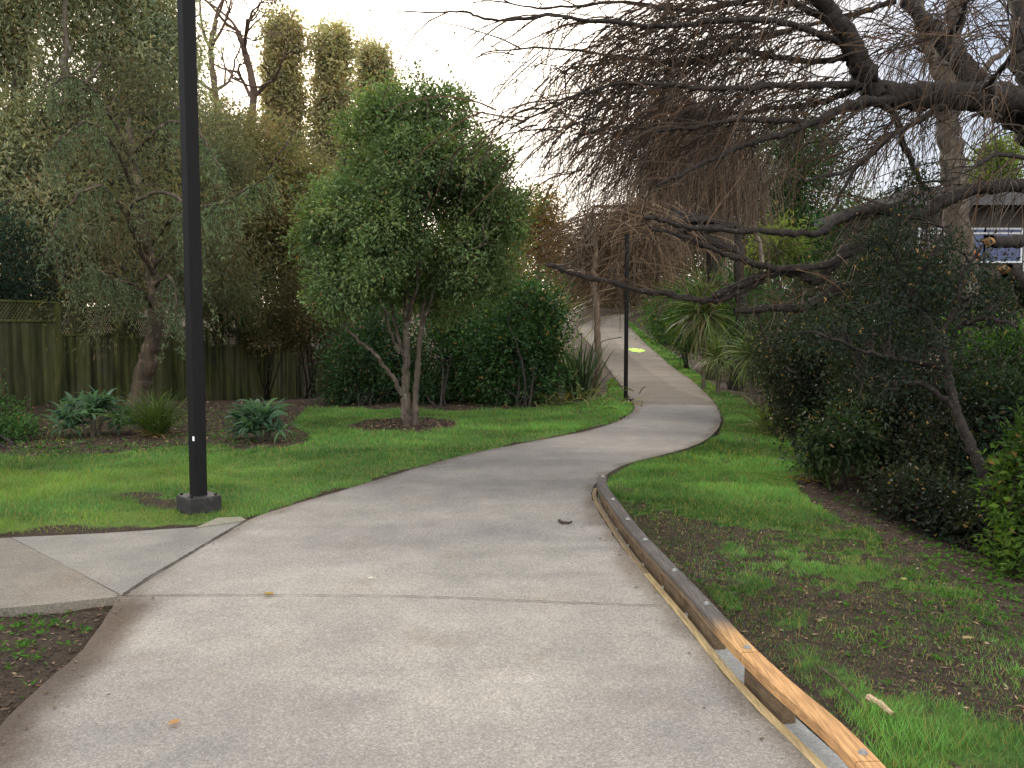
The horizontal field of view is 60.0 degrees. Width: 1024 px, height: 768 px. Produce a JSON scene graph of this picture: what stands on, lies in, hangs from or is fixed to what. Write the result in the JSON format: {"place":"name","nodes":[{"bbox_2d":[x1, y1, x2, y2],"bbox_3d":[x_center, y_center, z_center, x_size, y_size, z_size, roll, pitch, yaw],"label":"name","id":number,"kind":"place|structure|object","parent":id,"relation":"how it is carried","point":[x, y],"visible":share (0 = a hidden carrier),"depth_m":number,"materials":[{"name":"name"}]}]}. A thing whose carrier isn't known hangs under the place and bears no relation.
{"place":"outdoors","nodes":[
{"label":"outdoors","id":0,"kind":"place"},
{"bbox_2d":[0,538,121,616],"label":"side pavement","id":1,"kind":"structure","parent":0,"point":[32,581],"depth_m":4.88,"materials":[{"name":"concrete"}]},
{"bbox_2d":[11,521,244,595],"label":"side path","id":2,"kind":"structure","parent":0,"point":[119,563],"depth_m":5.68,"materials":[{"name":"concrete"}]},
{"bbox_2d":[0,309,815,767],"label":"path","id":3,"kind":"structure","parent":0,"point":[328,653],"depth_m":4.02,"materials":[{"name":"concrete"}]},
{"bbox_2d":[168,719,180,723],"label":"fallen leaf","id":4,"kind":"object","parent":3,"relation":"on","point":[174,721],"visible":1,"depth_m":3.22,"materials":[{"name":"orange plant"}]},
{"bbox_2d":[122,520,245,593],"bbox_3d":[-2.025,1.060,5.620,0.039,0.001,1.789,0,4,4],"label":"path joint","id":5,"kind":"object","parent":3,"relation":"on","point":[144,579],"visible":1,"depth_m":5.38,"materials":[{"name":"grey concrete"}]},
{"bbox_2d":[123,594,653,604],"bbox_3d":[-0.648,1.126,4.679,2.854,0.001,0.085,0,4,4],"label":"path joint","id":6,"kind":"object","parent":3,"relation":"on","point":[328,594],"visible":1,"depth_m":4.73,"materials":[{"name":"grey concrete"}]},
{"bbox_2d":[3,351,782,758],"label":"leaf litter","id":7,"kind":"object","parent":3,"relation":"on","point":[249,521],"visible":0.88,"depth_m":4.61,"materials":[{"name":"brown plant"}]},
{"bbox_2d":[558,519,571,523],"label":"fallen twig","id":8,"kind":"object","parent":3,"relation":"on","point":[563,522],"visible":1,"depth_m":6.41,"materials":[{"name":"wood"}]},
{"bbox_2d":[628,348,644,351],"bbox_3d":[4.806,-1.307,34.162,0.617,0.112,1.771,0,4,0],"label":"paint mark","id":9,"kind":"object","parent":3,"relation":"on","point":[635,350],"visible":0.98,"depth_m":34.01,"materials":[{"name":"yellow paint"}]},
{"bbox_2d":[0,307,1023,767],"bbox_3d":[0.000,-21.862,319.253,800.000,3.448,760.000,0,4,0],"label":"ground","id":10,"kind":"structure","parent":0,"point":[16,689],"depth_m":5.54,"materials":[{"name":"green plant"}]},
{"bbox_2d":[0,368,45,448],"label":"leafy shrub","id":11,"kind":"object","parent":10,"relation":"on","point":[9,432],"visible":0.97,"depth_m":11.18,"materials":[{"name":"green plant"}]},
{"bbox_2d":[0,195,88,335],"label":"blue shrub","id":12,"kind":"object","parent":10,"relation":"on","point":[20,289],"visible":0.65,"depth_m":16.05,"materials":[{"name":"green plant"}]},
{"bbox_2d":[0,0,170,318],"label":"conifer tree","id":13,"kind":"object","parent":10,"relation":"on","point":[26,18],"visible":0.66,"depth_m":17.71,"materials":[{"name":"green plant"}]},
{"bbox_2d":[43,384,140,437],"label":"broadleaf clump","id":14,"kind":"object","parent":10,"relation":"on","point":[95,402],"visible":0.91,"depth_m":11.53,"materials":[{"name":"green plant"}]},
{"bbox_2d":[82,382,187,438],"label":"grass tussock","id":15,"kind":"object","parent":10,"relation":"on","point":[155,422],"depth_m":11.52,"materials":[{"name":"green plant"}]},
{"bbox_2d":[0,0,272,336],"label":"conifer tree","id":16,"kind":"object","parent":10,"relation":"on","point":[153,23],"visible":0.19,"depth_m":19.66,"materials":[{"name":"green plant"}]},
{"bbox_2d":[1,71,286,415],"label":"cedar tree","id":17,"kind":"object","parent":10,"relation":"on","point":[145,369],"visible":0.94,"depth_m":13.23,"materials":[{"name":"green plant"}]},
{"bbox_2d":[0,0,299,352],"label":"conifer tree","id":18,"kind":"object","parent":10,"relation":"on","point":[64,68],"visible":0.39,"depth_m":18.07,"materials":[{"name":"green plant"}]},
{"bbox_2d":[0,299,352,409],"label":"timber fence","id":19,"kind":"object","parent":10,"relation":"on","point":[36,373],"visible":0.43,"depth_m":17.93,"materials":[{"name":"brown wood"}]},
{"bbox_2d":[0,409,359,460],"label":"bed weeds","id":20,"kind":"object","parent":10,"relation":"on","point":[79,440],"visible":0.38,"depth_m":11.19,"materials":[{"name":"green plant"}]},
{"bbox_2d":[176,0,221,514],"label":"lamp post","id":21,"kind":"object","parent":10,"relation":"on","point":[199,498],"visible":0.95,"depth_m":6.72,"materials":[{"name":"black metal"}]},
{"bbox_2d":[195,517,246,527],"bbox_3d":[-2.164,1.064,6.498,0.394,0.120,0.214,-3,5,-39],"label":"mortar apron","id":22,"kind":"object","parent":10,"relation":"on","point":[221,521],"visible":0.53,"depth_m":6.48,"materials":[{"name":"concrete"}]},
{"bbox_2d":[195,0,258,344],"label":"bare tree","id":23,"kind":"object","parent":10,"relation":"on","point":[214,28],"visible":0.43,"depth_m":26.34,"materials":[{"name":"brown plant"}]},
{"bbox_2d":[166,248,292,350],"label":"leafy shrub","id":24,"kind":"object","parent":10,"relation":"on","point":[227,326],"visible":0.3,"depth_m":22.79,"materials":[{"name":"green plant"}]},
{"bbox_2d":[168,0,312,345],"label":"bare tree","id":25,"kind":"object","parent":10,"relation":"on","point":[254,92],"visible":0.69,"depth_m":27.90,"materials":[{"name":"brown plant"}]},
{"bbox_2d":[223,395,298,444],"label":"broadleaf clump","id":26,"kind":"object","parent":10,"relation":"on","point":[251,416],"visible":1,"depth_m":11.06,"materials":[{"name":"green plant"}]},
{"bbox_2d":[176,78,349,343],"bbox_3d":[-6.841,-3.926,24.558,6.479,9.134,5.377,-2,5,-27],"label":"olive tree","id":27,"kind":"object","parent":10,"relation":"on","point":[288,167],"visible":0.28,"depth_m":23.79,"materials":[{"name":"green plant"}]},
{"bbox_2d":[234,302,305,399],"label":"brown shrub","id":28,"kind":"object","parent":10,"relation":"on","point":[258,346],"visible":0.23,"depth_m":24.00,"materials":[{"name":"green plant"}]},
{"bbox_2d":[245,0,317,352],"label":"ivy trunk","id":29,"kind":"object","parent":10,"relation":"on","point":[276,91],"visible":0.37,"depth_m":28.93,"materials":[{"name":"green plant"}]},
{"bbox_2d":[240,253,373,398],"bbox_3d":[-4.582,-1.367,20.591,4.042,3.778,3.380,3,5,38],"label":"brown shrub","id":30,"kind":"object","parent":10,"relation":"on","point":[301,327],"visible":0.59,"depth_m":20.15,"materials":[{"name":"green plant"}]},
{"bbox_2d":[296,7,368,388],"bbox_3d":[-5.922,-6.052,29.564,2.557,12.689,2.672,-4,6,-44],"label":"ivy trunk","id":31,"kind":"object","parent":10,"relation":"on","point":[333,55],"visible":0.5,"depth_m":28.98,"materials":[{"name":"green plant"}]},
{"bbox_2d":[296,300,433,406],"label":"evergreen shrub","id":32,"kind":"object","parent":10,"relation":"on","point":[363,379],"visible":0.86,"depth_m":16.26,"materials":[{"name":"green plant"}]},
{"bbox_2d":[350,24,406,316],"bbox_3d":[-4.886,-6.312,31.601,2.728,12.619,2.639,0,4,0],"label":"ivy trunk","id":33,"kind":"object","parent":10,"relation":"on","point":[373,54],"visible":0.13,"depth_m":30.89,"materials":[{"name":"green plant"}]},
{"bbox_2d":[219,188,558,395],"bbox_3d":[-4.282,-3.238,28.043,11.535,7.432,5.703,0,4,0],"label":"olive tree","id":34,"kind":"object","parent":10,"relation":"on","point":[401,311],"visible":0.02,"depth_m":27.52,"materials":[{"name":"green plant"}]},
{"bbox_2d":[276,58,550,426],"bbox_3d":[-1.371,-1.896,12.662,3.904,5.134,3.513,0,4,0],"label":"evergreen tree","id":35,"kind":"object","parent":10,"relation":"on","point":[364,241],"visible":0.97,"depth_m":12.05,"materials":[{"name":"green plant"}]},
{"bbox_2d":[0,192,852,310],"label":"woodland","id":36,"kind":"object","parent":10,"relation":"on","point":[608,304],"visible":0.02,"depth_m":63.64,"materials":[{"name":"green plant"}]},
{"bbox_2d":[383,296,503,409],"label":"evergreen shrub","id":37,"kind":"object","parent":10,"relation":"on","point":[433,386],"visible":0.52,"depth_m":16.59,"materials":[{"name":"green plant"}]},
{"bbox_2d":[0,398,902,553],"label":"lawn grass","id":38,"kind":"structure","parent":10,"relation":"on","point":[476,420],"depth_m":8.73,"materials":[{"name":"green plant"}]},
{"bbox_2d":[438,264,583,408],"bbox_3d":[0.018,-0.895,16.819,2.839,2.779,3.600,0,4,0],"label":"evergreen shrub","id":39,"kind":"object","parent":10,"relation":"on","point":[511,352],"visible":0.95,"depth_m":16.18,"materials":[{"name":"green plant"}]},
{"bbox_2d":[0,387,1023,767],"bbox_3d":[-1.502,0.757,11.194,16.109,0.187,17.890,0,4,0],"label":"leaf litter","id":40,"kind":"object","parent":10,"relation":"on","point":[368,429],"visible":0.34,"depth_m":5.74,"materials":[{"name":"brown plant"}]},
{"bbox_2d":[0,414,1023,686],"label":"weed seedlings","id":41,"kind":"object","parent":10,"relation":"on","point":[88,628],"visible":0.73,"depth_m":5.08,"materials":[{"name":"green plant"}]},
{"bbox_2d":[509,177,577,289],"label":"orange tree","id":42,"kind":"object","parent":10,"relation":"on","point":[541,223],"visible":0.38,"depth_m":40.95,"materials":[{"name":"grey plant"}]},
{"bbox_2d":[463,268,623,370],"bbox_3d":[0.681,-1.742,25.968,6.081,3.886,5.486,0,4,0],"label":"bush","id":43,"kind":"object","parent":10,"relation":"on","point":[571,306],"depth_m":25.71,"materials":[{"name":"green plant"}]},
{"bbox_2d":[516,370,647,410],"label":"ground plant","id":44,"kind":"object","parent":10,"relation":"on","point":[577,397],"visible":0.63,"depth_m":15.39,"materials":[{"name":"green plant"}]},
{"bbox_2d":[556,334,613,399],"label":"flax plant","id":45,"kind":"object","parent":10,"relation":"on","point":[582,378],"visible":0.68,"depth_m":17.05,"materials":[{"name":"green plant"}]},
{"bbox_2d":[549,273,642,307],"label":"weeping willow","id":46,"kind":"object","parent":10,"relation":"on","point":[601,300],"depth_m":61.62,"materials":[{"name":"brown plant"}]},
{"bbox_2d":[534,178,662,395],"bbox_3d":[1.534,-1.960,17.910,2.582,4.586,3.247,2,5,31],"label":"slim tree","id":47,"kind":"object","parent":10,"relation":"on","point":[597,318],"visible":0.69,"depth_m":17.87,"materials":[{"name":"brown plant"}]},
{"bbox_2d":[545,283,662,306],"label":"bank bush","id":48,"kind":"object","parent":10,"relation":"on","point":[615,299],"visible":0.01,"depth_m":65.34,"materials":[{"name":"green plant"}]},
{"bbox_2d":[534,210,705,312],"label":"brown tree","id":49,"kind":"object","parent":10,"relation":"on","point":[621,302],"visible":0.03,"depth_m":52.46,"materials":[{"name":"grey plant"}]},
{"bbox_2d":[617,234,634,400],"bbox_3d":[2.144,-1.206,16.616,0.260,3.173,0.260,-1,4,-20],"label":"lamp post","id":50,"kind":"object","parent":10,"relation":"on","point":[626,312],"visible":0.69,"depth_m":16.60,"materials":[{"name":"black metal"}]},
{"bbox_2d":[506,178,748,389],"bbox_3d":[2.345,-2.151,19.472,5.094,4.804,4.479,-2,4,-26],"label":"weeping willow","id":51,"kind":"object","parent":10,"relation":"on","point":[610,226],"visible":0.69,"depth_m":18.96,"materials":[{"name":"brown plant"}]},
{"bbox_2d":[631,276,687,345],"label":"bank bush","id":52,"kind":"object","parent":10,"relation":"on","point":[654,333],"visible":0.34,"depth_m":36.91,"materials":[{"name":"green plant"}]},
{"bbox_2d":[543,74,803,379],"bbox_3d":[4.313,-4.057,22.985,5.906,8.089,5.862,2,4,25],"label":"weeping willow","id":53,"kind":"object","parent":10,"relation":"on","point":[739,195],"visible":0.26,"depth_m":21.97,"materials":[{"name":"brown plant"}]},
{"bbox_2d":[341,0,1023,373],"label":"willow tree","id":54,"kind":"object","parent":10,"relation":"on","point":[971,86],"visible":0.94,"depth_m":7.59,"materials":[{"name":"brown plant"}]},
{"bbox_2d":[647,267,722,368],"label":"bank bush","id":55,"kind":"object","parent":10,"relation":"on","point":[679,348],"visible":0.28,"depth_m":26.77,"materials":[{"name":"green plant"}]},
{"bbox_2d":[599,149,770,304],"bbox_3d":[8.809,-6.747,41.215,9.948,9.327,10.013,0,4,0],"label":"evergreen tree","id":56,"kind":"object","parent":10,"relation":"on","point":[700,268],"visible":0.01,"depth_m":39.64,"materials":[{"name":"green plant"}]},
{"bbox_2d":[648,257,749,389],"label":"cabbage tree","id":57,"kind":"object","parent":10,"relation":"on","point":[712,322],"visible":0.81,"depth_m":19.28,"materials":[{"name":"green plant"}]},
{"bbox_2d":[691,330,739,393],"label":"cabbage tree","id":58,"kind":"object","parent":10,"relation":"on","point":[715,368],"visible":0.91,"depth_m":17.74,"materials":[{"name":"green plant"}]},
{"bbox_2d":[597,493,847,767],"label":"drain channel","id":59,"kind":"object","parent":10,"relation":"on","point":[826,755],"visible":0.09,"depth_m":3.21,"materials":[{"name":"concrete"}]},
{"bbox_2d":[707,317,767,407],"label":"cabbage tree","id":60,"kind":"object","parent":10,"relation":"on","point":[743,362],"visible":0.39,"depth_m":15.44,"materials":[{"name":"green plant"}]},
{"bbox_2d":[592,475,885,767],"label":"timber kerb","id":61,"kind":"structure","parent":10,"relation":"on","point":[774,696],"depth_m":3.71,"materials":[{"name":"wood"}]},
{"bbox_2d":[702,152,783,374],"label":"slim tree","id":62,"kind":"object","parent":10,"relation":"on","point":[724,261],"visible":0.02,"depth_m":24.77,"materials":[{"name":"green plant"}]},
{"bbox_2d":[698,253,798,390],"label":"bank bush","id":63,"kind":"object","parent":10,"relation":"on","point":[729,324],"visible":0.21,"depth_m":19.89,"materials":[{"name":"green plant"}]},
{"bbox_2d":[724,100,780,357],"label":"slim tree","id":64,"kind":"object","parent":10,"relation":"on","point":[740,224],"visible":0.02,"depth_m":25.75,"materials":[{"name":"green plant"}]},
{"bbox_2d":[719,379,788,435],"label":"flax plant","id":65,"kind":"object","parent":10,"relation":"on","point":[761,418],"visible":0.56,"depth_m":12.26,"materials":[{"name":"green plant"}]},
{"bbox_2d":[726,149,800,294],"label":"slim tree","id":66,"kind":"object","parent":10,"relation":"on","point":[760,248],"visible":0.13,"depth_m":25.73,"materials":[{"name":"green plant"}]},
{"bbox_2d":[731,201,830,296],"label":"tree fern","id":67,"kind":"object","parent":10,"relation":"on","point":[786,241],"visible":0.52,"depth_m":26.30,"materials":[{"name":"green plant"}]},
{"bbox_2d":[552,322,1023,767],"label":"bank grass","id":68,"kind":"structure","parent":10,"relation":"on","point":[771,446],"depth_m":5.17,"materials":[{"name":"green plant"}]},
{"bbox_2d":[728,258,847,414],"bbox_3d":[4.343,-0.639,13.522,3.284,2.612,2.139,-4,6,-43],"label":"leaved shrub","id":69,"kind":"object","parent":10,"relation":"on","point":[754,334],"visible":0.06,"depth_m":13.43,"materials":[{"name":"green plant"}]},
{"bbox_2d":[724,90,882,285],"bbox_3d":[11.045,-6.665,35.463,6.928,10.573,7.221,0,4,0],"label":"evergreen tree","id":70,"kind":"object","parent":10,"relation":"on","point":[808,186],"visible":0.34,"depth_m":34.40,"materials":[{"name":"green plant"}]},
{"bbox_2d":[739,298,875,452],"bbox_3d":[3.532,-0.052,10.321,1.725,1.936,2.371,0,4,0],"label":"leaved shrub","id":71,"kind":"object","parent":10,"relation":"on","point":[792,384],"visible":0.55,"depth_m":10.09,"materials":[{"name":"green plant"}]},
{"bbox_2d":[760,414,877,489],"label":"flax plant","id":72,"kind":"object","parent":10,"relation":"on","point":[830,475],"visible":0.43,"depth_m":8.61,"materials":[{"name":"green plant"}]},
{"bbox_2d":[778,395,900,491],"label":"shrub","id":73,"kind":"object","parent":10,"relation":"on","point":[815,449],"visible":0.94,"depth_m":8.16,"materials":[{"name":"green plant"}]},
{"bbox_2d":[820,667,866,709],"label":"fallen twig","id":74,"kind":"object","parent":10,"relation":"on","point":[838,681],"visible":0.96,"depth_m":3.58,"materials":[{"name":"wood"}]},
{"bbox_2d":[795,180,939,278],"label":"evergreen tree","id":75,"kind":"object","parent":10,"relation":"on","point":[823,244],"visible":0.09,"depth_m":28.85,"materials":[{"name":"green plant"}]},
{"bbox_2d":[739,229,995,409],"bbox_3d":[4.419,-0.553,11.287,2.981,2.828,2.354,1,4,13],"label":"leaved shrub","id":76,"kind":"object","parent":10,"relation":"on","point":[857,293],"visible":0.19,"depth_m":11.15,"materials":[{"name":"green plant"}]},
{"bbox_2d":[771,302,973,479],"bbox_3d":[3.703,0.103,9.141,1.851,1.934,2.526,0,4,0],"label":"leaved shrub","id":77,"kind":"object","parent":10,"relation":"on","point":[900,405],"visible":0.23,"depth_m":8.74,"materials":[{"name":"green plant"}]},
{"bbox_2d":[865,694,896,717],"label":"fallen branch","id":78,"kind":"object","parent":10,"relation":"on","point":[868,699],"visible":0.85,"depth_m":3.35,"materials":[{"name":"beige wood"}]},
{"bbox_2d":[764,145,1023,554],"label":"leaning tree","id":79,"kind":"object","parent":10,"relation":"on","point":[916,307],"visible":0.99,"depth_m":6.47,"materials":[{"name":"green plant"}]},
{"bbox_2d":[782,193,1023,427],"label":"leaved shrub","id":80,"kind":"object","parent":10,"relation":"on","point":[1008,310],"visible":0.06,"depth_m":12.62,"materials":[{"name":"green plant"}]},
{"bbox_2d":[785,187,1023,372],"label":"building","id":81,"kind":"structure","parent":10,"relation":"on","point":[1017,224],"depth_m":23.76,"materials":[{"name":"grey glass"}]},
{"bbox_2d":[917,228,944,261],"bbox_3d":[11.245,-3.714,23.766,0.752,0.931,0.053,0,4,0],"label":"window","id":82,"kind":"structure","parent":81,"relation":"in","point":[920,229],"depth_m":23.75,"materials":[{"name":"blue glass"}]},
{"bbox_2d":[972,228,986,262],"bbox_3d":[12.291,-3.714,23.766,0.793,0.931,0.053,0,4,0],"label":"window","id":83,"kind":"structure","parent":81,"relation":"in","point":[977,235],"depth_m":23.75,"materials":[{"name":"blue glass"}]},
{"bbox_2d":[985,228,1022,262],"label":"window","id":84,"kind":"structure","parent":81,"relation":"in","point":[1017,231],"depth_m":23.77,"materials":[{"name":"blue glass"}]},
{"bbox_2d":[800,0,1022,391],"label":"bare tree","id":85,"kind":"object","parent":10,"relation":"on","point":[992,59],"visible":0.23,"depth_m":11.71,"materials":[{"name":"brown plant"}]},
{"bbox_2d":[849,444,1008,555],"bbox_3d":[3.288,0.966,6.723,1.096,0.877,2.123,-1,4,-11],"label":"leaved shrub","id":86,"kind":"object","parent":10,"relation":"on","point":[935,509],"visible":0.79,"depth_m":6.68,"materials":[{"name":"green plant"}]},
{"bbox_2d":[867,330,1023,492],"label":"leaved shrub","id":87,"kind":"object","parent":10,"relation":"on","point":[918,442],"visible":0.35,"depth_m":7.78,"materials":[{"name":"green plant"}]},
{"bbox_2d":[919,339,1023,496],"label":"leaved shrub","id":88,"kind":"object","parent":10,"relation":"on","point":[1009,414],"visible":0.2,"depth_m":7.54,"materials":[{"name":"green plant"}]},
{"bbox_2d":[937,128,1023,181],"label":"evergreen tree","id":89,"kind":"object","parent":10,"relation":"on","point":[1004,160],"visible":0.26,"depth_m":36.83,"materials":[{"name":"green plant"}]},
{"bbox_2d":[940,309,1023,436],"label":"leafy shrub","id":90,"kind":"object","parent":10,"relation":"on","point":[1015,345],"visible":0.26,"depth_m":9.28,"materials":[{"name":"green plant"}]},
{"bbox_2d":[952,396,1023,578],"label":"bright shrub","id":91,"kind":"object","parent":10,"relation":"on","point":[1009,554],"visible":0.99,"depth_m":5.65,"materials":[{"name":"green plant"}]},
{"bbox_2d":[0,0,1023,306],"label":"sky","id":92,"kind":"structure","parent":0,"point":[383,12],"materials":[{"name":"white"}]}
]}

